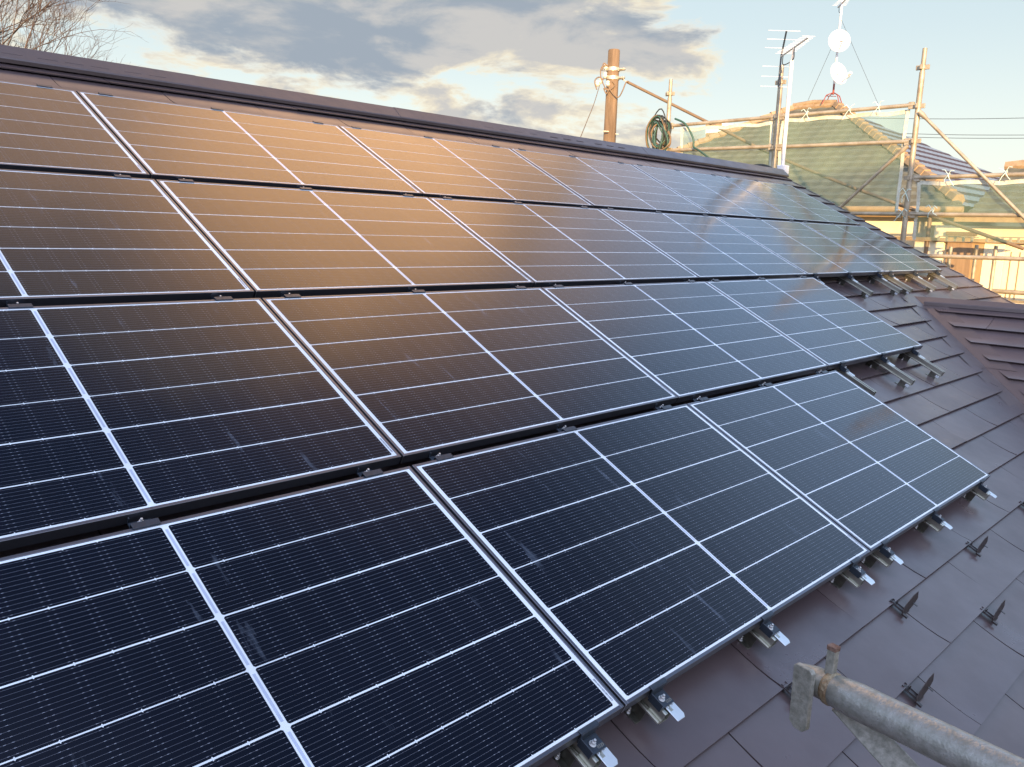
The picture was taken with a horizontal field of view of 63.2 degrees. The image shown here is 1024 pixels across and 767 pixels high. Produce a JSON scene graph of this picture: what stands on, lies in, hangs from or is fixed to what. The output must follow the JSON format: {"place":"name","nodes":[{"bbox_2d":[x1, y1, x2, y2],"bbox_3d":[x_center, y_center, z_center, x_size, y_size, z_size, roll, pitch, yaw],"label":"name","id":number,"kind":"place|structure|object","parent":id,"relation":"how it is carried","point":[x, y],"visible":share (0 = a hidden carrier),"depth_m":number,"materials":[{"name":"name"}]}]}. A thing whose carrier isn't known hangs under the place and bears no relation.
{"place":"outdoors","nodes":[
{"label":"outdoors","id":0,"kind":"place"},
{"bbox_2d":[0,0,1023,172],"label":"sky","id":1,"kind":"structure","parent":0,"point":[530,64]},
{"bbox_2d":[705,123,732,136],"bbox_3d":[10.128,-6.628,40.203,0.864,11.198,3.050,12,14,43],"label":"distant building","id":2,"kind":"structure","parent":0,"point":[710,131],"depth_m":38.26,"materials":[{"name":"white paint"}]},
{"bbox_2d":[789,643,1023,766],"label":"scaffold pipe","id":3,"kind":"object","parent":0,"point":[878,724],"visible":1,"depth_m":1.11,"materials":[{"name":"metal"}]},
{"bbox_2d":[883,118,1010,118],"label":"power line","id":4,"kind":"object","parent":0,"point":[976,118],"visible":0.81,"depth_m":67.35,"materials":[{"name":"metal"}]},
{"bbox_2d":[947,247,952,267],"bbox_3d":[6.616,0.857,13.272,0.056,6.000,0.053,12,14,43],"label":"scaffold post","id":5,"kind":"object","parent":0,"point":[949,260],"visible":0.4,"depth_m":12.74,"materials":[{"name":"metal"}]},
{"bbox_2d":[937,236,978,242],"bbox_3d":[6.904,-2.230,12.874,0.512,0.090,0.340,12,14,43],"label":"scaffold board","id":6,"kind":"object","parent":5,"relation":"on","point":[955,238],"visible":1,"depth_m":12.76,"materials":[{"name":"metal"}]},
{"bbox_2d":[918,137,1021,138],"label":"power line","id":7,"kind":"object","parent":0,"point":[977,138],"visible":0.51,"depth_m":66.87,"materials":[{"name":"metal"}]},
{"bbox_2d":[970,245,978,280],"bbox_3d":[6.871,0.891,13.024,0.056,6.040,0.053,12,14,43],"label":"scaffold post","id":8,"kind":"object","parent":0,"point":[974,263],"visible":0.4,"depth_m":12.51,"materials":[{"name":"metal"}]},
{"bbox_2d":[988,245,997,290],"bbox_3d":[7.057,0.930,12.845,0.056,6.040,0.053,12,14,43],"label":"scaffold post","id":9,"kind":"object","parent":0,"point":[993,266],"visible":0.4,"depth_m":12.35,"materials":[{"name":"metal"}]},
{"bbox_2d":[985,236,1023,242],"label":"scaffold board","id":10,"kind":"object","parent":9,"relation":"on","point":[1010,239],"visible":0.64,"depth_m":12.24,"materials":[{"name":"metal"}]},
{"bbox_2d":[987,288,1023,303],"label":"balcony railing","id":11,"kind":"object","parent":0,"point":[1009,292],"visible":0.1,"depth_m":12.74,"materials":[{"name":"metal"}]},
{"label":"ground","id":12,"kind":"structure","parent":0,"visible":0},
{"bbox_2d":[0,0,139,65],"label":"bare tree","id":13,"kind":"object","parent":12,"relation":"on","point":[32,17],"visible":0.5,"depth_m":25.91,"materials":[{"name":"brown plant"}]},
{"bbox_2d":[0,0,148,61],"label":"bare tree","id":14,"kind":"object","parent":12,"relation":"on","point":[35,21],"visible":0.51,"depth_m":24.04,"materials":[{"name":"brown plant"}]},
{"bbox_2d":[0,44,1023,766],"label":"house","id":15,"kind":"structure","parent":12,"relation":"on","point":[732,700],"depth_m":3.83,"materials":[{"name":"brown metal"}]},
{"bbox_2d":[0,81,149,178],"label":"solar panel","id":16,"kind":"object","parent":15,"relation":"attached to","point":[48,129],"visible":1,"depth_m":4.00,"materials":[{"name":"black glass"}]},
{"bbox_2d":[37,84,52,87],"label":"top edge clamp","id":17,"kind":"object","parent":16,"relation":"attached to","point":[42,85],"visible":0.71,"depth_m":4.42,"materials":[{"name":"metal"}]},
{"bbox_2d":[112,173,131,177],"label":"row clamp","id":18,"kind":"object","parent":16,"relation":"attached to","point":[123,176],"visible":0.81,"depth_m":3.85,"materials":[{"name":"silver metal"}]},
{"bbox_2d":[0,169,253,307],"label":"solar panel","id":19,"kind":"object","parent":15,"relation":"attached to","point":[72,239],"visible":1,"depth_m":3.32,"materials":[{"name":"black glass"}]},
{"bbox_2d":[6,301,32,307],"bbox_3d":[-1.646,-0.257,2.778,0.072,0.030,0.054,-9,41,-45],"label":"row clamp","id":20,"kind":"object","parent":19,"relation":"attached to","point":[24,305],"visible":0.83,"depth_m":2.76,"materials":[{"name":"silver metal"}]},
{"bbox_2d":[211,294,232,299],"bbox_3d":[-1.146,-0.333,3.283,0.072,0.030,0.054,-9,41,-45],"label":"row clamp","id":21,"kind":"object","parent":19,"relation":"attached to","point":[224,298],"visible":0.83,"depth_m":3.27,"materials":[{"name":"silver metal"}]},
{"bbox_2d":[0,298,400,551],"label":"solar panel","id":22,"kind":"object","parent":15,"relation":"attached to","point":[114,414],"visible":1,"depth_m":2.60,"materials":[{"name":"black glass"}]},
{"bbox_2d":[127,517,160,529],"bbox_3d":[-0.973,0.368,2.194,0.072,0.030,0.054,-9,41,-45],"label":"row clamp","id":23,"kind":"object","parent":22,"relation":"attached to","point":[141,523],"visible":0.94,"depth_m":2.18,"materials":[{"name":"silver metal"}]},
{"bbox_2d":[357,468,383,476],"bbox_3d":[-0.464,0.291,2.708,0.072,0.030,0.054,-9,41,-45],"label":"row clamp","id":24,"kind":"object","parent":22,"relation":"attached to","point":[368,472],"visible":0.92,"depth_m":2.70,"materials":[{"name":"silver metal"}]},
{"bbox_2d":[77,91,422,196],"bbox_3d":[-1.470,-1.375,4.863,1.674,0.035,1.039,-9,41,-45],"label":"solar panel","id":25,"kind":"object","parent":15,"relation":"attached to","point":[163,141],"visible":0.99,"depth_m":4.72,"materials":[{"name":"black glass"}]},
{"bbox_2d":[176,177,193,181],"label":"row clamp","id":26,"kind":"object","parent":25,"relation":"attached to","point":[186,180],"visible":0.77,"depth_m":4.07,"materials":[{"name":"silver metal"}]},
{"bbox_2d":[296,186,312,189],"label":"row clamp","id":27,"kind":"object","parent":25,"relation":"attached to","point":[306,188],"visible":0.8,"depth_m":4.54,"materials":[{"name":"silver metal"}]},
{"bbox_2d":[156,179,533,297],"bbox_3d":[-0.791,-0.751,4.285,1.674,0.037,1.039,-9,41,-45],"label":"solar panel","id":28,"kind":"object","parent":15,"relation":"attached to","point":[269,242],"visible":1,"depth_m":4.13,"materials":[{"name":"black glass"}]},
{"bbox_2d":[280,292,300,297],"bbox_3d":[-0.933,-0.365,3.498,0.072,0.030,0.054,-9,41,-45],"label":"row clamp","id":29,"kind":"object","parent":28,"relation":"attached to","point":[289,295],"visible":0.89,"depth_m":3.48,"materials":[{"name":"silver metal"}]},
{"bbox_2d":[408,288,425,292],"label":"row clamp","id":30,"kind":"object","parent":28,"relation":"attached to","point":[418,291],"visible":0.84,"depth_m":3.96,"materials":[{"name":"silver metal"}]},
{"bbox_2d":[511,285,526,288],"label":"row clamp","id":31,"kind":"object","parent":28,"relation":"attached to","point":[520,287],"visible":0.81,"depth_m":4.46,"materials":[{"name":"silver metal"}]},
{"bbox_2d":[338,125,592,207],"bbox_3d":[-0.293,-1.554,6.052,1.674,0.037,1.039,-9,41,-45],"label":"solar panel","id":32,"kind":"object","parent":15,"relation":"attached to","point":[433,167],"visible":1,"depth_m":5.94,"materials":[{"name":"black glass"}]},
{"bbox_2d":[262,287,677,462],"bbox_3d":[-0.113,-0.127,3.707,1.674,0.037,1.039,-9,41,-45],"label":"solar panel","id":33,"kind":"object","parent":15,"relation":"attached to","point":[416,376],"visible":1,"depth_m":3.54,"materials":[{"name":"black glass"}]},
{"bbox_2d":[429,452,453,460],"bbox_3d":[-0.251,0.258,2.922,0.072,0.030,0.054,-9,41,-45],"label":"row clamp","id":34,"kind":"object","parent":33,"relation":"attached to","point":[438,457],"visible":0.91,"depth_m":2.91,"materials":[{"name":"silver metal"}]},
{"bbox_2d":[556,425,576,431],"bbox_3d":[0.221,0.186,3.398,0.072,0.030,0.054,-9,41,-45],"label":"row clamp","id":35,"kind":"object","parent":33,"relation":"attached to","point":[567,429],"visible":0.91,"depth_m":3.39,"materials":[{"name":"silver metal"}]},
{"bbox_2d":[655,404,672,409],"bbox_3d":[0.707,0.112,3.889,0.072,0.030,0.054,-9,41,-45],"label":"row clamp","id":36,"kind":"object","parent":33,"relation":"attached to","point":[664,407],"visible":0.91,"depth_m":3.88,"materials":[{"name":"silver metal"}]},
{"bbox_2d":[428,197,698,287],"bbox_3d":[0.386,-0.930,5.473,1.674,0.035,1.039,-9,41,-45],"label":"solar panel","id":37,"kind":"object","parent":15,"relation":"attached to","point":[543,245],"visible":1,"depth_m":5.35,"materials":[{"name":"black glass"}]},
{"bbox_2d":[552,719,617,766],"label":"mounting rail","id":38,"kind":"object","parent":15,"relation":"on","point":[588,748],"visible":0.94,"depth_m":2.14,"materials":[{"name":"silver metal"}]},
{"bbox_2d":[0,466,623,766],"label":"solar panel","id":39,"kind":"object","parent":38,"relation":"on","point":[394,618],"visible":1,"depth_m":2.03,"materials":[{"name":"black glass"}]},
{"bbox_2d":[510,148,709,215],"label":"solar panel","id":40,"kind":"object","parent":15,"relation":"attached to","point":[599,184],"visible":0.99,"depth_m":7.14,"materials":[{"name":"black glass"}]},
{"bbox_2d":[624,677,684,723],"bbox_3d":[0.331,0.848,2.442,0.090,0.132,0.400,-9,41,-45],"label":"mounting rail","id":41,"kind":"object","parent":15,"relation":"on","point":[659,707],"visible":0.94,"depth_m":2.36,"materials":[{"name":"silver metal"}]},
{"bbox_2d":[541,281,827,402],"bbox_3d":[1.065,-0.306,4.895,1.674,0.035,1.039,-9,41,-45],"label":"solar panel","id":42,"kind":"object","parent":15,"relation":"attached to","point":[684,341],"visible":1,"depth_m":4.76,"materials":[{"name":"black glass"}]},
{"bbox_2d":[692,396,708,401],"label":"row clamp","id":43,"kind":"object","parent":42,"relation":"attached to","point":[700,399],"visible":0.95,"depth_m":4.11,"materials":[{"name":"silver metal"}]},
{"bbox_2d":[758,382,772,386],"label":"row clamp","id":44,"kind":"object","parent":42,"relation":"attached to","point":[764,384],"visible":0.87,"depth_m":4.57,"materials":[{"name":"silver metal"}]},
{"bbox_2d":[815,369,828,373],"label":"row clamp","id":45,"kind":"object","parent":42,"relation":"attached to","point":[821,371],"visible":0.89,"depth_m":5.07,"materials":[{"name":"silver metal"}]},
{"bbox_2d":[599,209,807,280],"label":"solar panel","id":46,"kind":"object","parent":15,"relation":"attached to","point":[703,248],"visible":1,"depth_m":6.55,"materials":[{"name":"black glass"}]},
{"bbox_2d":[631,164,794,220],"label":"solar panel","id":47,"kind":"object","parent":15,"relation":"attached to","point":[716,195],"visible":1,"depth_m":8.34,"materials":[{"name":"black glass"}]},
{"bbox_2d":[737,610,789,649],"bbox_3d":[0.780,0.779,2.895,0.090,0.132,0.400,-9,41,-45],"label":"mounting rail","id":48,"kind":"object","parent":15,"relation":"on","point":[768,635],"visible":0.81,"depth_m":2.81,"materials":[{"name":"silver metal"}]},
{"bbox_2d":[779,681,791,695],"bbox_3d":[0.951,0.986,2.727,0.169,0.054,0.090,-9,41,-45],"label":"snow guard","id":49,"kind":"object","parent":15,"relation":"on","point":[787,689],"visible":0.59,"depth_m":2.71,"materials":[{"name":"black metal"}]},
{"bbox_2d":[777,47,794,173],"bbox_3d":[3.898,-3.425,11.877,0.130,2.588,0.120,12,14,43],"label":"antenna mast","id":50,"kind":"object","parent":15,"relation":"on","point":[784,167],"visible":0.69,"depth_m":11.81,"materials":[{"name":"silver metal"}]},
{"bbox_2d":[764,30,814,86],"bbox_3d":[3.900,-4.638,11.620,0.460,0.746,1.273,2,10,1],"label":"tv antenna","id":51,"kind":"object","parent":50,"relation":"attached to","point":[789,50],"visible":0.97,"depth_m":12.05,"materials":[{"name":"white paint"}]},
{"bbox_2d":[722,176,859,225],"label":"solar panel","id":52,"kind":"object","parent":15,"relation":"attached to","point":[796,204],"visible":1,"depth_m":9.54,"materials":[{"name":"black glass"}]},
{"bbox_2d":[715,216,884,276],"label":"solar panel","id":53,"kind":"object","parent":15,"relation":"on","point":[810,252],"visible":1,"depth_m":7.76,"materials":[{"name":"black glass"}]},
{"bbox_2d":[705,277,922,369],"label":"solar panel","id":54,"kind":"object","parent":15,"relation":"on","point":[828,326],"visible":1,"depth_m":5.98,"materials":[{"name":"black glass"}]},
{"bbox_2d":[813,273,824,283],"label":"mounting rail","id":55,"kind":"object","parent":15,"relation":"on","point":[815,276],"visible":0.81,"depth_m":7.07,"materials":[{"name":"silver metal"}]},
{"bbox_2d":[687,370,990,555],"bbox_3d":[1.744,0.318,4.316,1.674,0.037,1.039,-9,41,-45],"label":"solar panel","id":56,"kind":"object","parent":15,"relation":"on","point":[866,469],"visible":1,"depth_m":4.17,"materials":[{"name":"black glass"}]},
{"bbox_2d":[826,361,876,395],"bbox_3d":[2.099,-0.093,5.391,0.090,0.132,0.570,-9,41,-45],"label":"mounting rail","id":57,"kind":"object","parent":15,"relation":"on","point":[845,372],"visible":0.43,"depth_m":5.32,"materials":[{"name":"silver metal"}]},
{"bbox_2d":[829,556,874,588],"bbox_3d":[1.292,0.701,3.411,0.090,0.132,0.400,-9,41,-45],"label":"mounting rail","id":58,"kind":"object","parent":15,"relation":"on","point":[855,575],"visible":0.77,"depth_m":3.33,"materials":[{"name":"silver metal"}]},
{"bbox_2d":[411,404,870,712],"bbox_3d":[0.566,0.498,3.128,1.674,0.038,1.039,-9,41,-45],"label":"solar panel","id":59,"kind":"object","parent":58,"relation":"on","point":[634,557],"visible":1,"depth_m":2.94,"materials":[{"name":"black glass"}]},
{"bbox_2d":[836,272,872,298],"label":"mounting rail","id":60,"kind":"object","parent":15,"relation":"on","point":[849,279],"visible":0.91,"depth_m":7.53,"materials":[{"name":"silver metal"}]},
{"bbox_2d":[860,538,903,568],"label":"mounting rail","id":61,"kind":"object","parent":15,"relation":"on","point":[885,555],"visible":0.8,"depth_m":3.55,"materials":[{"name":"silver metal"}]},
{"bbox_2d":[867,271,901,295],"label":"mounting rail","id":62,"kind":"object","parent":15,"relation":"on","point":[878,277],"visible":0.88,"depth_m":8.02,"materials":[{"name":"silver metal"}]},
{"bbox_2d":[865,352,915,387],"bbox_3d":[2.580,-0.166,5.876,0.090,0.132,0.570,-9,41,-45],"label":"mounting rail","id":63,"kind":"object","parent":15,"relation":"on","point":[887,365],"visible":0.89,"depth_m":5.80,"materials":[{"name":"silver metal"}]},
{"bbox_2d":[882,271,912,294],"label":"mounting rail","id":64,"kind":"object","parent":15,"relation":"on","point":[907,289],"visible":0.66,"depth_m":8.21,"materials":[{"name":"silver metal"}]},
{"bbox_2d":[889,591,918,618],"bbox_3d":[1.609,0.886,3.391,0.169,0.054,0.090,-9,41,-45],"label":"snow guard","id":65,"kind":"object","parent":15,"relation":"on","point":[908,605],"visible":1,"depth_m":3.37,"materials":[{"name":"black metal"}]},
{"bbox_2d":[902,673,933,707],"bbox_3d":[1.451,1.070,2.952,0.169,0.054,0.090,-9,41,-45],"label":"snow guard","id":66,"kind":"object","parent":15,"relation":"on","point":[918,698],"visible":1,"depth_m":2.93,"materials":[{"name":"black metal"}]},
{"bbox_2d":[904,270,936,292],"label":"mounting rail","id":67,"kind":"object","parent":15,"relation":"on","point":[917,278],"visible":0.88,"depth_m":8.71,"materials":[{"name":"silver metal"}]},
{"bbox_2d":[898,346,944,377],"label":"mounting rail","id":68,"kind":"object","parent":15,"relation":"on","point":[935,370],"visible":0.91,"depth_m":6.23,"materials":[{"name":"silver metal"}]},
{"bbox_2d":[913,506,952,532],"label":"mounting rail","id":69,"kind":"object","parent":15,"relation":"on","point":[935,521],"visible":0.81,"depth_m":4.00,"materials":[{"name":"silver metal"}]},
{"bbox_2d":[927,269,958,290],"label":"mounting rail","id":70,"kind":"object","parent":15,"relation":"on","point":[940,277],"visible":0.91,"depth_m":9.20,"materials":[{"name":"silver metal"}]},
{"bbox_2d":[801,222,941,274],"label":"solar panel","id":71,"kind":"object","parent":70,"relation":"on","point":[887,256],"visible":0.97,"depth_m":8.96,"materials":[{"name":"glass"}]},
{"bbox_2d":[966,536,987,556],"bbox_3d":[2.288,0.782,4.076,0.169,0.054,0.090,-9,41,-45],"label":"snow guard","id":72,"kind":"object","parent":15,"relation":"on","point":[982,545],"visible":1,"depth_m":4.06,"materials":[{"name":"black metal"}]},
{"bbox_2d":[961,478,996,501],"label":"mounting rail","id":73,"kind":"object","parent":15,"relation":"on","point":[982,491],"visible":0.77,"depth_m":4.52,"materials":[{"name":"silver metal"}]},
{"bbox_2d":[980,600,1005,625],"bbox_3d":[2.088,0.973,3.595,0.169,0.054,0.090,-9,41,-45],"label":"snow guard","id":74,"kind":"object","parent":15,"relation":"on","point":[994,618],"visible":1,"depth_m":3.58,"materials":[{"name":"black metal"}]},
{"bbox_2d":[594,49,628,142],"bbox_3d":[1.756,-1.683,16.608,0.527,9.469,0.511,12,14,43],"label":"utility pole","id":75,"kind":"object","parent":12,"relation":"on","point":[613,69],"visible":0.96,"depth_m":15.87,"materials":[{"name":"wood"}]},
{"bbox_2d":[580,85,599,136],"bbox_3d":[1.310,-4.608,13.928,0.043,1.439,4.227,3,11,8],"label":"drop wire","id":76,"kind":"object","parent":75,"relation":"attached to","point":[590,112],"visible":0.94,"depth_m":14.17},
{"bbox_2d":[627,81,1023,249],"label":"service cable","id":77,"kind":"object","parent":75,"relation":"attached to","point":[1014,245],"visible":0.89,"depth_m":13.39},
{"bbox_2d":[665,79,674,150],"bbox_3d":[2.471,-0.792,14.440,0.133,8.550,0.133,2,10,-1],"label":"scaffold post","id":78,"kind":"object","parent":12,"relation":"on","point":[669,93],"visible":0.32,"depth_m":13.70,"materials":[{"name":"metal"}]},
{"bbox_2d":[645,108,671,149],"bbox_3d":[2.435,-4.003,13.842,0.497,1.077,0.159,12,14,43],"label":"cable coil","id":79,"kind":"object","parent":78,"relation":"hanging from","point":[665,141],"visible":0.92,"depth_m":13.75,"materials":[{"name":"green rubber"}]},
{"bbox_2d":[674,118,708,156],"bbox_3d":[2.928,-3.874,13.195,0.179,0.751,1.078,-3,11,-23],"label":"green cable","id":80,"kind":"object","parent":79,"relation":"attached to","point":[692,136],"visible":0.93,"depth_m":13.38,"materials":[{"name":"green plastic"}]},
{"bbox_2d":[671,114,774,128],"bbox_3d":[3.282,-4.126,13.132,1.880,0.109,0.054,12,14,43],"label":"scaffold rail","id":81,"kind":"object","parent":78,"relation":"attached to","point":[771,117],"visible":1,"depth_m":13.03,"materials":[{"name":"metal"}]},
{"bbox_2d":[680,121,773,165],"bbox_3d":[3.341,-2.959,13.317,1.630,2.272,0.079,12,14,43],"label":"safety net","id":82,"kind":"object","parent":81,"relation":"hanging from","point":[770,123],"visible":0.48,"depth_m":12.91,"materials":[{"name":"white fabric"}]},
{"bbox_2d":[771,65,785,167],"bbox_3d":[3.863,-0.505,13.104,0.133,8.560,0.133,2,10,-1],"label":"scaffold post","id":83,"kind":"object","parent":12,"relation":"on","point":[777,123],"visible":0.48,"depth_m":12.43,"materials":[{"name":"metal"}]},
{"bbox_2d":[668,144,772,151],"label":"scaffold rail","id":84,"kind":"object","parent":83,"relation":"attached to","point":[768,146],"visible":0.81,"depth_m":13.09,"materials":[{"name":"metal"}]},
{"bbox_2d":[779,102,914,119],"bbox_3d":[4.688,-3.851,11.780,1.920,0.109,0.054,12,14,43],"label":"scaffold rail","id":85,"kind":"object","parent":83,"relation":"attached to","point":[909,105],"visible":0.99,"depth_m":11.68,"materials":[{"name":"metal"}]},
{"bbox_2d":[778,109,909,211],"bbox_3d":[4.681,-3.138,11.965,1.840,1.402,0.077,12,14,43],"label":"safety net","id":86,"kind":"object","parent":85,"relation":"hanging from","point":[906,112],"visible":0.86,"depth_m":11.51,"materials":[{"name":"white fabric"}]},
{"bbox_2d":[850,211,901,217],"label":"scaffold rail","id":87,"kind":"object","parent":83,"relation":"attached to","point":[896,213],"visible":0.48,"depth_m":11.57,"materials":[{"name":"metal"}]},
{"bbox_2d":[677,100,1023,303],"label":"neighbour house","id":88,"kind":"structure","parent":12,"relation":"on","point":[858,166],"depth_m":15.60,"materials":[{"name":"green tile"}]},
{"bbox_2d":[821,1,842,103],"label":"antenna stand","id":89,"kind":"object","parent":88,"relation":"on","point":[836,58],"visible":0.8,"depth_m":19.04,"materials":[{"name":"red metal"}]},
{"bbox_2d":[828,30,849,51],"bbox_3d":[7.360,-7.699,18.669,0.599,0.515,0.455,25,25,65],"label":"satellite dish","id":90,"kind":"object","parent":89,"relation":"attached to","point":[838,40],"visible":1,"depth_m":18.76,"materials":[{"name":"white paint"}]},
{"bbox_2d":[832,0,848,12],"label":"tv antenna","id":91,"kind":"object","parent":89,"relation":"attached to","point":[840,4],"visible":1,"depth_m":18.95,"materials":[{"name":"white paint"}]},
{"bbox_2d":[831,62,851,83],"bbox_3d":[7.464,-7.001,18.784,0.598,0.493,0.476,12,14,43],"label":"satellite dish","id":92,"kind":"object","parent":89,"relation":"attached to","point":[839,73],"visible":1,"depth_m":18.86,"materials":[{"name":"white paint"}]},
{"bbox_2d":[841,20,877,102],"bbox_3d":[7.743,-7.221,18.579,0.009,1.992,1.216,-4,12,-31],"label":"guy wire","id":93,"kind":"object","parent":89,"relation":"attached to","point":[860,63],"visible":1,"depth_m":18.55,"materials":[{"name":"metal"}]},
{"bbox_2d":[900,48,929,242],"bbox_3d":[5.297,-0.204,11.728,0.133,8.560,0.133,2,10,-1],"label":"scaffold post","id":94,"kind":"object","parent":12,"relation":"on","point":[922,67],"visible":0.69,"depth_m":11.13,"materials":[{"name":"metal"}]},
{"bbox_2d":[776,138,910,149],"bbox_3d":[4.673,-3.404,11.862,1.920,0.100,0.054,12,14,43],"label":"scaffold rail","id":95,"kind":"object","parent":94,"relation":"attached to","point":[905,141],"visible":0.96,"depth_m":11.77,"materials":[{"name":"metal"}]},
{"bbox_2d":[839,144,908,207],"bbox_3d":[4.617,-2.433,11.994,1.920,1.881,0.070,12,14,43],"label":"diagonal brace","id":96,"kind":"object","parent":94,"relation":"attached to","point":[880,170],"visible":0.48,"depth_m":11.50,"materials":[{"name":"metal"}]},
{"bbox_2d":[909,211,1023,217],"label":"scaffold rail","id":97,"kind":"object","parent":94,"relation":"attached to","point":[913,214],"visible":1,"depth_m":10.85,"materials":[{"name":"metal"}]},
{"bbox_2d":[914,172,1023,181],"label":"scaffold rail","id":98,"kind":"object","parent":94,"relation":"attached to","point":[917,178],"visible":1,"depth_m":10.76,"materials":[{"name":"metal"}]},
{"bbox_2d":[944,170,953,185],"bbox_3d":[5.725,-2.692,10.905,0.164,0.212,0.108,12,14,43],"label":"tie string","id":99,"kind":"object","parent":98,"relation":"attached to","point":[948,176],"visible":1,"depth_m":10.87,"materials":[{"name":"white fabric"}]},
{"bbox_2d":[912,179,1023,239],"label":"safety net","id":100,"kind":"object","parent":98,"relation":"hanging from","point":[1006,182],"visible":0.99,"depth_m":10.98,"materials":[{"name":"white"}]},
{"bbox_2d":[998,166,1010,182],"bbox_3d":[6.199,-2.618,10.447,0.153,0.198,0.108,12,14,43],"label":"tie string","id":101,"kind":"object","parent":98,"relation":"attached to","point":[1004,173],"visible":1,"depth_m":10.42,"materials":[{"name":"white fabric"}]},
{"bbox_2d":[918,110,1023,219],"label":"diagonal brace","id":102,"kind":"object","parent":94,"relation":"attached to","point":[922,114],"visible":1,"depth_m":10.67,"materials":[{"name":"metal"}]},
{"bbox_3d":[6.808,0.118,10.248,0.170,8.560,0.126,12,14,43],"label":"scaffold post","id":103,"kind":"object","parent":12,"relation":"on","visible":0},
{"bbox_2d":[927,254,1023,260],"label":"scaffold rail","id":104,"kind":"object","parent":103,"relation":"attached to","point":[981,257],"visible":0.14,"depth_m":10.77,"materials":[{"name":"metal"}]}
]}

